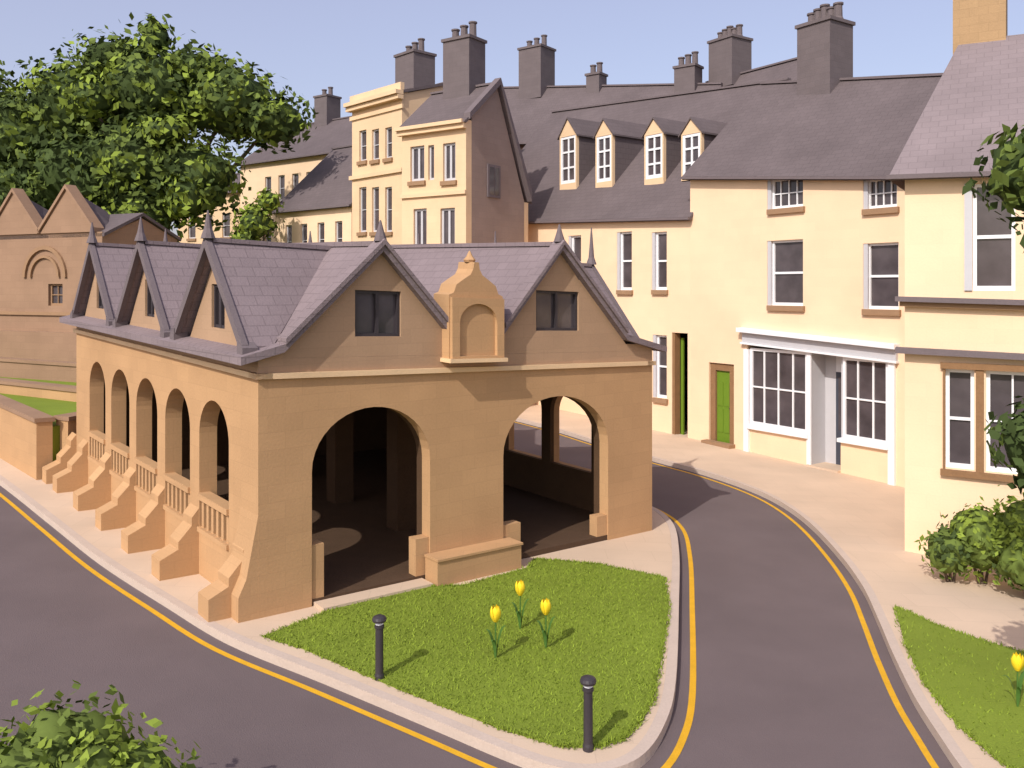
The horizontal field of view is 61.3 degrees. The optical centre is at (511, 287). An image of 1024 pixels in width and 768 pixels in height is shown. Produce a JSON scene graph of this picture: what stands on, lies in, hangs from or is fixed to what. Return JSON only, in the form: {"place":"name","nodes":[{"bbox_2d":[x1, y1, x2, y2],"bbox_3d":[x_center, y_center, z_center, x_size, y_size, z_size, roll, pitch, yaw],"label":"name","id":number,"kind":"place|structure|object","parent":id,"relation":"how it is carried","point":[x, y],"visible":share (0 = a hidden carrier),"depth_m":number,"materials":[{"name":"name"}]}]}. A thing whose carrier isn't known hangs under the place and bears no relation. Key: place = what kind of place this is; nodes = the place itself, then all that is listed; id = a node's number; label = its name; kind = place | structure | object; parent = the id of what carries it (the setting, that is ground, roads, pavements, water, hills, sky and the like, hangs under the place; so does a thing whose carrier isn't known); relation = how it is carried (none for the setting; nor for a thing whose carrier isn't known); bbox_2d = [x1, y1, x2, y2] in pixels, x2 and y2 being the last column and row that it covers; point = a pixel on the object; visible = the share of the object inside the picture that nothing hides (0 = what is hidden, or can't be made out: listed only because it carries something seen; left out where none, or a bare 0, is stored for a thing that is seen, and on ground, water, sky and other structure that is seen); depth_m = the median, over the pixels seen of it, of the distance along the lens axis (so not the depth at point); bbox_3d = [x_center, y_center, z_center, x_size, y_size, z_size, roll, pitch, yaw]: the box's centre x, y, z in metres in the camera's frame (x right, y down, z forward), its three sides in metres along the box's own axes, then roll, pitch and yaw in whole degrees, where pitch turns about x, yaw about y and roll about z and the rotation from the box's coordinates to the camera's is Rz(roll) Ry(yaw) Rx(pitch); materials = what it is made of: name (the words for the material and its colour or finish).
{"place":"outdoors","nodes":[
{"label":"outdoors","id":0,"kind":"place"},
{"bbox_2d":[0,377,75,460],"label":"lawn terrace","id":1,"kind":"structure","parent":0,"point":[51,407],"depth_m":23.73,"materials":[{"name":"green plant"}]},
{"bbox_2d":[0,407,52,479],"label":"wall","id":2,"kind":"structure","parent":1,"relation":"on","point":[26,446],"depth_m":20.85,"materials":[{"name":"stone"}]},
{"bbox_2d":[0,394,54,422],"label":"coping","id":3,"kind":"object","parent":2,"relation":"on","point":[29,413],"visible":1,"depth_m":21.26,"materials":[{"name":"brown stone"}]},
{"bbox_2d":[0,361,75,381],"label":"wall","id":4,"kind":"structure","parent":1,"relation":"on","point":[38,371],"depth_m":28.97,"materials":[{"name":"brown stone"}]},
{"bbox_2d":[0,357,75,366],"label":"coping","id":5,"kind":"object","parent":4,"relation":"on","point":[36,361],"visible":0.44,"depth_m":29.01,"materials":[{"name":"brown stone"}]},
{"bbox_2d":[0,384,75,401],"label":"wall","id":6,"kind":"structure","parent":1,"relation":"on","point":[38,392],"depth_m":24.99,"materials":[{"name":"stone"}]},
{"bbox_2d":[0,378,75,391],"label":"coping","id":7,"kind":"object","parent":6,"relation":"on","point":[41,385],"visible":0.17,"depth_m":25.09,"materials":[{"name":"brown stone"}]},
{"bbox_2d":[56,420,75,449],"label":"wall","id":8,"kind":"structure","parent":1,"relation":"on","point":[67,428],"depth_m":20.70,"materials":[{"name":"stone"}]},
{"bbox_2d":[0,184,180,361],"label":"gabled stone cottage","id":9,"kind":"structure","parent":1,"relation":"on","point":[43,250],"depth_m":31.80,"materials":[{"name":"stone"}]},
{"bbox_2d":[0,12,317,242],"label":"broadleaf tree","id":10,"kind":"object","parent":1,"relation":"on","point":[111,126],"visible":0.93,"depth_m":42.77,"materials":[{"name":"green plant"}]},
{"bbox_2d":[228,187,284,240],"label":"tree","id":11,"kind":"object","parent":1,"relation":"on","point":[256,223],"visible":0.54,"depth_m":42.82,"materials":[{"name":"green plant"}]},
{"bbox_2d":[0,458,671,763],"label":"pavement","id":12,"kind":"structure","parent":0,"point":[649,551],"depth_m":14.71,"materials":[{"name":"stone"}]},
{"bbox_2d":[42,210,666,622],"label":"market hall","id":13,"kind":"structure","parent":12,"relation":"on","point":[268,428],"depth_m":15.28,"materials":[{"name":"stone"}]},
{"bbox_2d":[580,675,595,752],"bbox_3d":[0.830,4.647,9.420,0.184,0.840,0.184,0,0,0],"label":"bollard","id":14,"kind":"object","parent":12,"relation":"on","point":[588,682],"visible":1,"depth_m":9.38,"materials":[{"name":"black metal"}]},
{"bbox_2d":[260,557,672,749],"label":"lawn","id":15,"kind":"structure","parent":0,"point":[429,679],"depth_m":11.99,"materials":[{"name":"plant"}]},
{"bbox_2d":[372,614,386,680],"bbox_3d":[-1.670,4.536,10.880,0.184,0.840,0.184,0,0,0],"label":"bollard","id":16,"kind":"object","parent":15,"relation":"on","point":[379,620],"visible":1,"depth_m":10.83,"materials":[{"name":"black metal"}]},
{"bbox_2d":[486,604,505,658],"bbox_3d":[-0.214,4.631,11.561,0.320,0.738,0.264,0,0,0],"label":"tulip","id":17,"kind":"object","parent":15,"relation":"on","point":[495,613],"visible":1,"depth_m":11.57,"materials":[{"name":"yellow plant"}]},
{"bbox_2d":[537,598,554,648],"bbox_3d":[0.476,4.672,11.951,0.320,0.718,0.264,0,0,0],"label":"tulip","id":18,"kind":"object","parent":15,"relation":"on","point":[545,606],"visible":1,"depth_m":11.97,"materials":[{"name":"yellow plant"}]},
{"bbox_2d":[0,421,953,767],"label":"road","id":19,"kind":"structure","parent":0,"point":[788,675],"depth_m":11.49,"materials":[{"name":"asphalt"}]},
{"bbox_2d":[0,475,679,767],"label":"kerb","id":20,"kind":"structure","parent":19,"relation":"on","point":[640,754],"depth_m":11.05,"materials":[{"name":"stone"}]},
{"bbox_2d":[0,493,695,767],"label":"yellow line","id":21,"kind":"object","parent":19,"relation":"on","point":[674,755],"visible":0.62,"depth_m":11.57,"materials":[{"name":"paint"}]},
{"bbox_2d":[515,422,938,767],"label":"yellow line","id":22,"kind":"object","parent":19,"relation":"on","point":[912,730],"visible":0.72,"depth_m":12.87,"materials":[{"name":"paint"}]},
{"bbox_2d":[516,418,973,767],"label":"kerb","id":23,"kind":"structure","parent":19,"relation":"on","point":[949,746],"depth_m":13.88,"materials":[{"name":"stone"}]},
{"bbox_2d":[0,0,1023,235],"label":"sky","id":24,"kind":"structure","parent":0,"point":[349,47],"materials":[{"name":"blue"}]},
{"bbox_2d":[518,396,1023,767],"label":"pavement","id":25,"kind":"structure","parent":0,"point":[860,521],"depth_m":18.51,"materials":[{"name":"stone"}]},
{"bbox_2d":[240,154,327,241],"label":"walls","id":26,"kind":"structure","parent":25,"relation":"on","point":[256,176],"depth_m":53.98,"materials":[{"name":"paint"}]},
{"bbox_2d":[241,118,351,165],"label":"roof","id":27,"kind":"structure","parent":26,"relation":"on","point":[331,135],"depth_m":54.09,"materials":[{"name":"tile"}]},
{"bbox_2d":[314,96,340,126],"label":"chimney","id":28,"kind":"object","parent":27,"relation":"on","point":[327,109],"visible":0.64,"depth_m":56.55,"materials":[{"name":"stone"}]},
{"bbox_2d":[275,206,351,242],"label":"walls","id":29,"kind":"structure","parent":25,"relation":"on","point":[313,219],"depth_m":43.80,"materials":[{"name":"paint"}]},
{"bbox_2d":[272,147,351,213],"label":"roof","id":30,"kind":"structure","parent":29,"relation":"on","point":[325,182],"depth_m":45.56,"materials":[{"name":"tile"}]},
{"bbox_2d":[352,92,407,244],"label":"walls","id":31,"kind":"structure","parent":25,"relation":"on","point":[382,122],"depth_m":39.25,"materials":[{"name":"paint"}]},
{"bbox_2d":[343,89,403,179],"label":"cornice","id":32,"kind":"structure","parent":31,"relation":"attached to","point":[393,95],"depth_m":39.11,"materials":[{"name":"stone"}]},
{"bbox_2d":[361,127,391,231],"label":"window frames","id":33,"kind":"structure","parent":31,"relation":"on","point":[388,188],"depth_m":39.72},
{"bbox_2d":[363,129,391,229],"bbox_3d":[-6.134,-4.930,39.622,0.020,4.840,2.630,0,0,-43],"label":"glass","id":34,"kind":"object","parent":33,"relation":"attached to","point":[377,190],"visible":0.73,"depth_m":39.65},
{"bbox_2d":[404,83,442,92],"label":"roof","id":35,"kind":"structure","parent":31,"relation":"on","point":[422,87],"depth_m":38.73,"materials":[{"name":"tile"}]},
{"bbox_2d":[350,82,403,101],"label":"parapet","id":36,"kind":"structure","parent":35,"relation":"on","point":[399,85],"depth_m":39.14,"materials":[{"name":"stone"}]},
{"bbox_2d":[408,86,442,117],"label":"gable walls","id":37,"kind":"structure","parent":25,"relation":"on","point":[417,99],"depth_m":38.58,"materials":[{"name":"paint"}]},
{"bbox_2d":[395,52,434,88],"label":"chimney","id":38,"kind":"object","parent":37,"relation":"on","point":[414,69],"visible":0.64,"depth_m":41.73,"materials":[{"name":"stone"}]},
{"bbox_2d":[402,120,527,243],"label":"walls","id":39,"kind":"structure","parent":25,"relation":"on","point":[461,204],"depth_m":33.80,"materials":[{"name":"paint"}]},
{"bbox_2d":[394,118,466,136],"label":"cornice","id":40,"kind":"structure","parent":39,"relation":"attached to","point":[441,126],"depth_m":33.67,"materials":[{"name":"stone"}]},
{"bbox_2d":[412,143,455,243],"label":"window frames","id":41,"kind":"structure","parent":39,"relation":"attached to","point":[417,210],"depth_m":34.12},
{"bbox_2d":[415,145,454,243],"bbox_3d":[-3.026,-3.575,34.082,2.300,4.150,0.020,0,0,35],"label":"glass","id":42,"kind":"object","parent":41,"relation":"attached to","point":[446,212],"visible":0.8,"depth_m":34.12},
{"bbox_2d":[418,146,452,243],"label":"window bars","id":43,"kind":"object","parent":41,"relation":"attached to","point":[449,212],"depth_m":33.63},
{"bbox_2d":[400,85,531,203],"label":"roof","id":44,"kind":"structure","parent":39,"relation":"on","point":[434,108],"depth_m":34.79,"materials":[{"name":"tile"}]},
{"bbox_2d":[443,37,484,99],"bbox_3d":[-1.970,-8.700,35.613,1.350,2.800,1.100,0,0,35],"label":"chimney","id":45,"kind":"object","parent":44,"relation":"on","point":[463,66],"visible":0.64,"depth_m":35.14,"materials":[{"name":"stone"}]},
{"bbox_2d":[464,78,531,201],"bbox_3d":[-0.494,-6.035,34.741,0.300,4.770,4.300,0,0,35],"label":"verge coping","id":46,"kind":"object","parent":39,"relation":"on","point":[482,98],"visible":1,"depth_m":35.29,"materials":[{"name":"stone"}]},
{"bbox_2d":[469,89,523,242],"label":"gable walls","id":47,"kind":"structure","parent":25,"relation":"on","point":[503,217],"depth_m":34.53,"materials":[{"name":"stone"}]},
{"bbox_2d":[487,164,500,198],"bbox_3d":[-0.719,-4.250,34.440,0.068,1.300,0.850,0,0,35],"label":"gable window","id":48,"kind":"structure","parent":47,"relation":"in","point":[488,181],"depth_m":34.37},
{"bbox_2d":[520,145,687,396],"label":"walls","id":49,"kind":"structure","parent":25,"relation":"on","point":[684,336],"depth_m":39.83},
{"bbox_2d":[504,84,722,144],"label":"roof","id":50,"kind":"structure","parent":49,"relation":"on","point":[530,116],"depth_m":46.03,"materials":[{"name":"tile"}]},
{"bbox_2d":[526,34,698,72],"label":"chimney pots","id":51,"kind":"object","parent":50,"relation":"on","point":[694,55],"visible":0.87,"depth_m":45.88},
{"bbox_2d":[528,221,689,437],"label":"walls","id":52,"kind":"structure","parent":25,"relation":"on","point":[647,314],"depth_m":32.07,"materials":[{"name":"paint"}]},
{"bbox_2d":[569,232,656,396],"bbox_3d":[3.887,0.935,33.792,0.180,6.170,4.936,0,0,-37],"label":"reveal","id":53,"kind":"object","parent":52,"relation":"attached to","point":[653,288],"visible":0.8,"depth_m":31.85,"materials":[{"name":"white paint"}]},
{"bbox_2d":[563,136,697,394],"bbox_3d":[4.129,-1.290,34.507,1.140,10.620,7.960,0,0,-37],"label":"glass","id":54,"kind":"object","parent":52,"relation":"on","point":[662,279],"visible":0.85,"depth_m":33.15,"materials":[{"name":"glass"}]},
{"bbox_2d":[561,132,699,397],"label":"window frames","id":55,"kind":"structure","parent":52,"relation":"on","point":[648,176],"depth_m":33.30,"materials":[{"name":"wood"}]},
{"bbox_2d":[563,137,697,367],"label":"window bars","id":56,"kind":"object","parent":55,"relation":"attached to","point":[691,148],"depth_m":33.56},
{"bbox_2d":[521,80,785,223],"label":"roof","id":57,"kind":"structure","parent":52,"relation":"on","point":[629,194],"depth_m":36.28,"materials":[{"name":"tile"}]},
{"bbox_2d":[528,217,689,222],"bbox_3d":[1.844,-2.760,35.965,0.090,0.750,14.514,0,0,-37],"label":"gutter","id":58,"kind":"object","parent":57,"relation":"attached to","point":[640,219],"visible":0.64,"depth_m":33.20,"materials":[{"name":"metal"}]},
{"bbox_2d":[560,120,703,189],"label":"dormer fronts","id":59,"kind":"object","parent":57,"relation":"attached to","point":[654,128],"visible":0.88,"depth_m":35.37,"materials":[{"name":"paint"}]},
{"bbox_2d":[579,134,716,184],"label":"dormer cheeks","id":60,"kind":"object","parent":57,"relation":"attached to","point":[627,150],"visible":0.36,"depth_m":35.74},
{"bbox_2d":[557,117,727,139],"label":"dormer roofs","id":61,"kind":"structure","parent":60,"relation":"on","point":[584,128],"depth_m":35.64,"materials":[{"name":"tile"}]},
{"bbox_2d":[551,77,790,111],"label":"ridge tiles","id":62,"kind":"object","parent":57,"relation":"on","point":[697,91],"visible":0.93,"depth_m":38.24,"materials":[{"name":"tile"}]},
{"bbox_2d":[672,333,679,433],"bbox_3d":[5.922,3.810,31.137,0.280,4.380,0.110,0,0,-37],"label":"passage frame","id":63,"kind":"object","parent":52,"relation":"on","point":[675,383],"visible":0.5,"depth_m":31.08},
{"bbox_2d":[690,180,904,487],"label":"walls","id":64,"kind":"structure","parent":25,"relation":"on","point":[734,228],"depth_m":27.67,"materials":[{"name":"paint"}]},
{"bbox_2d":[711,363,733,443],"bbox_3d":[7.223,4.085,29.312,0.240,3.030,1.070,0,0,-34],"label":"door frame","id":65,"kind":"object","parent":64,"relation":"attached to","point":[715,367],"visible":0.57,"depth_m":29.51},
{"bbox_2d":[717,370,729,442],"bbox_3d":[7.215,4.151,29.306,0.060,2.698,0.626,0,0,-34],"label":"green door","id":66,"kind":"structure","parent":65,"relation":"attached to","point":[723,376],"depth_m":29.31,"materials":[{"name":"paint"}]},
{"bbox_2d":[718,382,729,433],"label":"door panels","id":67,"kind":"object","parent":66,"relation":"attached to","point":[726,411],"visible":1,"depth_m":29.25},
{"bbox_2d":[682,76,941,179],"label":"roof","id":68,"kind":"structure","parent":64,"relation":"on","point":[865,127],"depth_m":27.99,"materials":[{"name":"tile"}]},
{"bbox_2d":[680,176,885,178],"bbox_3d":[8.510,-3.391,26.603,0.090,1.041,9.160,0,0,-34],"label":"gutter","id":69,"kind":"object","parent":68,"relation":"attached to","point":[829,177],"visible":0.64,"depth_m":26.24,"materials":[{"name":"metal"}]},
{"bbox_2d":[797,19,852,94],"bbox_3d":[11.040,-7.700,30.487,1.300,3.000,1.350,0,0,-34],"label":"chimney","id":70,"kind":"object","parent":68,"relation":"on","point":[824,56],"visible":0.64,"depth_m":30.01,"materials":[{"name":"stone"}]},
{"bbox_2d":[760,73,942,83],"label":"ridge tiles","id":71,"kind":"object","parent":68,"relation":"on","point":[873,77],"visible":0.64,"depth_m":28.70,"materials":[{"name":"tile"}]},
{"bbox_2d":[768,180,868,308],"bbox_3d":[9.240,-1.425,26.203,0.180,4.050,3.556,0,0,-34],"label":"reveal","id":72,"kind":"object","parent":64,"relation":"attached to","point":[865,251],"visible":0.8,"depth_m":24.79,"materials":[{"name":"grey paint"}]},
{"bbox_2d":[742,332,897,360],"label":"shop fascia","id":73,"kind":"structure","parent":64,"relation":"attached to","point":[858,350],"depth_m":25.79,"materials":[{"name":"wood"}]},
{"bbox_2d":[736,327,899,362],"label":"shop cornice","id":74,"kind":"structure","parent":73,"relation":"attached to","point":[824,338],"depth_m":25.69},
{"bbox_2d":[750,180,898,444],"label":"window frames","id":75,"kind":"structure","parent":64,"relation":"attached to","point":[845,434],"depth_m":25.31,"materials":[{"name":"wood"}]},
{"bbox_2d":[753,180,897,438],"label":"window bars","id":76,"kind":"object","parent":75,"relation":"attached to","point":[873,400],"depth_m":26.79,"materials":[{"name":"wood"}]},
{"bbox_2d":[754,180,897,440],"bbox_3d":[9.327,0.500,26.093,0.120,7.900,5.200,0,0,-34],"label":"glass","id":77,"kind":"object","parent":75,"relation":"in","point":[789,258],"visible":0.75,"depth_m":26.66,"materials":[{"name":"glass"}]},
{"bbox_2d":[766,206,900,315],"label":"sills","id":78,"kind":"structure","parent":64,"relation":"attached to","point":[884,210],"depth_m":24.66,"materials":[{"name":"stone"}]},
{"bbox_2d":[750,429,887,483],"bbox_3d":[9.268,5.360,26.234,0.300,1.680,4.940,0,0,-34],"label":"stallriser","id":79,"kind":"object","parent":25,"relation":"on","point":[865,462],"visible":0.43,"depth_m":25.34,"materials":[{"name":"paint"}]},
{"bbox_2d":[746,424,887,449],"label":"shop sill","id":80,"kind":"structure","parent":79,"relation":"on","point":[805,436],"depth_m":26.32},
{"bbox_2d":[743,349,895,485],"bbox_3d":[9.152,4.000,26.156,0.180,4.000,5.340,0,0,-34],"label":"shop pilaster","id":81,"kind":"object","parent":25,"relation":"on","point":[891,416],"visible":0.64,"depth_m":24.01,"materials":[{"name":"wood"}]},
{"bbox_2d":[806,462,840,472],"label":"lobby floor","id":82,"kind":"structure","parent":25,"relation":"on","point":[831,467],"depth_m":25.94,"materials":[{"name":"stone"}]},
{"bbox_2d":[806,352,811,464],"bbox_3d":[9.031,3.950,26.262,0.059,4.100,0.150,0,0,-34],"label":"lobby post","id":83,"kind":"object","parent":82,"relation":"on","point":[809,406],"visible":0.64,"depth_m":26.22,"materials":[{"name":"white paint"}]},
{"bbox_2d":[812,353,842,463],"bbox_3d":[9.664,3.925,26.050,0.750,4.150,1.150,0,0,-34],"label":"lobby side","id":84,"kind":"object","parent":82,"relation":"on","point":[818,408],"visible":0.32,"depth_m":26.40,"materials":[{"name":"grey paint"}]},
{"bbox_2d":[825,355,835,463],"bbox_3d":[9.789,3.925,26.472,0.070,4.150,0.389,0,0,-34],"label":"lobby back","id":85,"kind":"object","parent":82,"relation":"on","point":[830,408],"visible":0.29,"depth_m":26.46,"materials":[{"name":"grey paint"}]},
{"bbox_2d":[892,604,1023,767],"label":"verge","id":86,"kind":"structure","parent":25,"relation":"on","point":[1000,743],"depth_m":11.55,"materials":[{"name":"plant"}]},
{"bbox_2d":[962,122,1023,494],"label":"roadside tree","id":87,"kind":"object","parent":86,"relation":"on","point":[1005,183],"visible":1,"depth_m":9.37,"materials":[{"name":"green plant"}]},
{"bbox_2d":[1002,652,1023,706],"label":"tulip","id":88,"kind":"object","parent":86,"relation":"on","point":[1017,661],"visible":1,"depth_m":10.84,"materials":[{"name":"yellow plant"}]},
{"bbox_2d":[905,177,1023,554],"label":"walls","id":89,"kind":"structure","parent":25,"relation":"on","point":[934,237],"depth_m":17.27,"materials":[{"name":"paint"}]},
{"bbox_2d":[890,34,1023,190],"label":"roof","id":90,"kind":"structure","parent":89,"relation":"on","point":[976,99],"depth_m":18.30,"materials":[{"name":"tile"}]},
{"bbox_2d":[886,171,990,179],"bbox_3d":[11.621,-2.095,14.996,9.500,0.390,0.100,0,0,32],"label":"gutter","id":91,"kind":"object","parent":90,"relation":"attached to","point":[936,175],"visible":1,"depth_m":16.97,"materials":[{"name":"metal"}]},
{"bbox_2d":[953,0,1007,53],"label":"chimney","id":92,"kind":"object","parent":90,"relation":"on","point":[976,21],"visible":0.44,"depth_m":20.30,"materials":[{"name":"stone"}]},
{"bbox_2d":[895,347,1023,359],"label":"cornice","id":93,"kind":"structure","parent":89,"relation":"attached to","point":[962,353],"depth_m":16.89,"materials":[{"name":"paint"}]},
{"bbox_2d":[895,296,1023,304],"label":"cornice","id":94,"kind":"structure","parent":89,"relation":"attached to","point":[961,300],"depth_m":16.84,"materials":[{"name":"stone"}]},
{"bbox_2d":[899,301,1023,309],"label":"cornice","id":95,"kind":"structure","parent":89,"relation":"attached to","point":[967,306],"depth_m":16.92,"materials":[{"name":"stone"}]},
{"bbox_2d":[943,369,983,472],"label":"timber posts","id":96,"kind":"object","parent":89,"relation":"attached to","point":[979,421],"visible":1,"depth_m":16.85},
{"bbox_2d":[964,185,971,290],"bbox_3d":[8.992,-1.000,17.019,0.138,2.100,0.140,0,0,32],"label":"window reveal","id":97,"kind":"object","parent":89,"relation":"attached to","point":[967,241],"visible":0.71,"depth_m":16.96,"materials":[{"name":"grey paint"}]},
{"bbox_2d":[940,468,1013,482],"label":"timber sill","id":98,"kind":"structure","parent":89,"relation":"attached to","point":[977,475],"depth_m":16.83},
{"bbox_2d":[940,362,1023,371],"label":"timber head","id":99,"kind":"object","parent":89,"relation":"attached to","point":[987,367],"visible":1,"depth_m":16.79},
{"bbox_2d":[946,183,1023,473],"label":"window frames","id":100,"kind":"structure","parent":89,"relation":"attached to","point":[988,373],"depth_m":17.02,"materials":[{"name":"wood"}]},
{"bbox_2d":[950,187,1023,467],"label":"glass","id":101,"kind":"object","parent":100,"relation":"in","point":[993,262],"visible":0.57,"depth_m":16.93,"materials":[{"name":"glass"}]},
{"bbox_2d":[914,484,1023,594],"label":"garden bush","id":102,"kind":"object","parent":25,"relation":"on","point":[979,537],"visible":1,"depth_m":15.36,"materials":[{"name":"green plant"}]},
{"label":"walls","id":103,"kind":"object","parent":25,"relation":"on","visible":0},
{"bbox_2d":[734,60,796,84],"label":"roof","id":104,"kind":"structure","parent":103,"relation":"on","point":[785,70],"depth_m":39.93,"materials":[{"name":"tile"}]},
{"bbox_2d":[709,37,751,85],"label":"chimney","id":105,"kind":"object","parent":104,"relation":"on","point":[730,59],"visible":0.71,"depth_m":41.99,"materials":[{"name":"stone"}]},
{"bbox_2d":[807,2,843,20],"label":"chimney pots","id":106,"kind":"object","parent":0,"point":[835,9],"visible":0.76,"depth_m":30.33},
{"bbox_3d":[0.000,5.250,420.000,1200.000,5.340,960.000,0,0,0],"label":"ground","id":107,"kind":"structure","parent":0,"visible":0},
{"bbox_2d":[178,193,239,243],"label":"walls","id":108,"kind":"structure","parent":107,"relation":"on","point":[219,217],"depth_m":58.30,"materials":[{"name":"paint"}]},
{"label":"verge","id":109,"kind":"structure","parent":0,"visible":0},
{"bbox_2d":[0,680,200,767],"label":"garden bush","id":110,"kind":"object","parent":109,"relation":"on","point":[60,737],"visible":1,"depth_m":7.02,"materials":[{"name":"green plant"}]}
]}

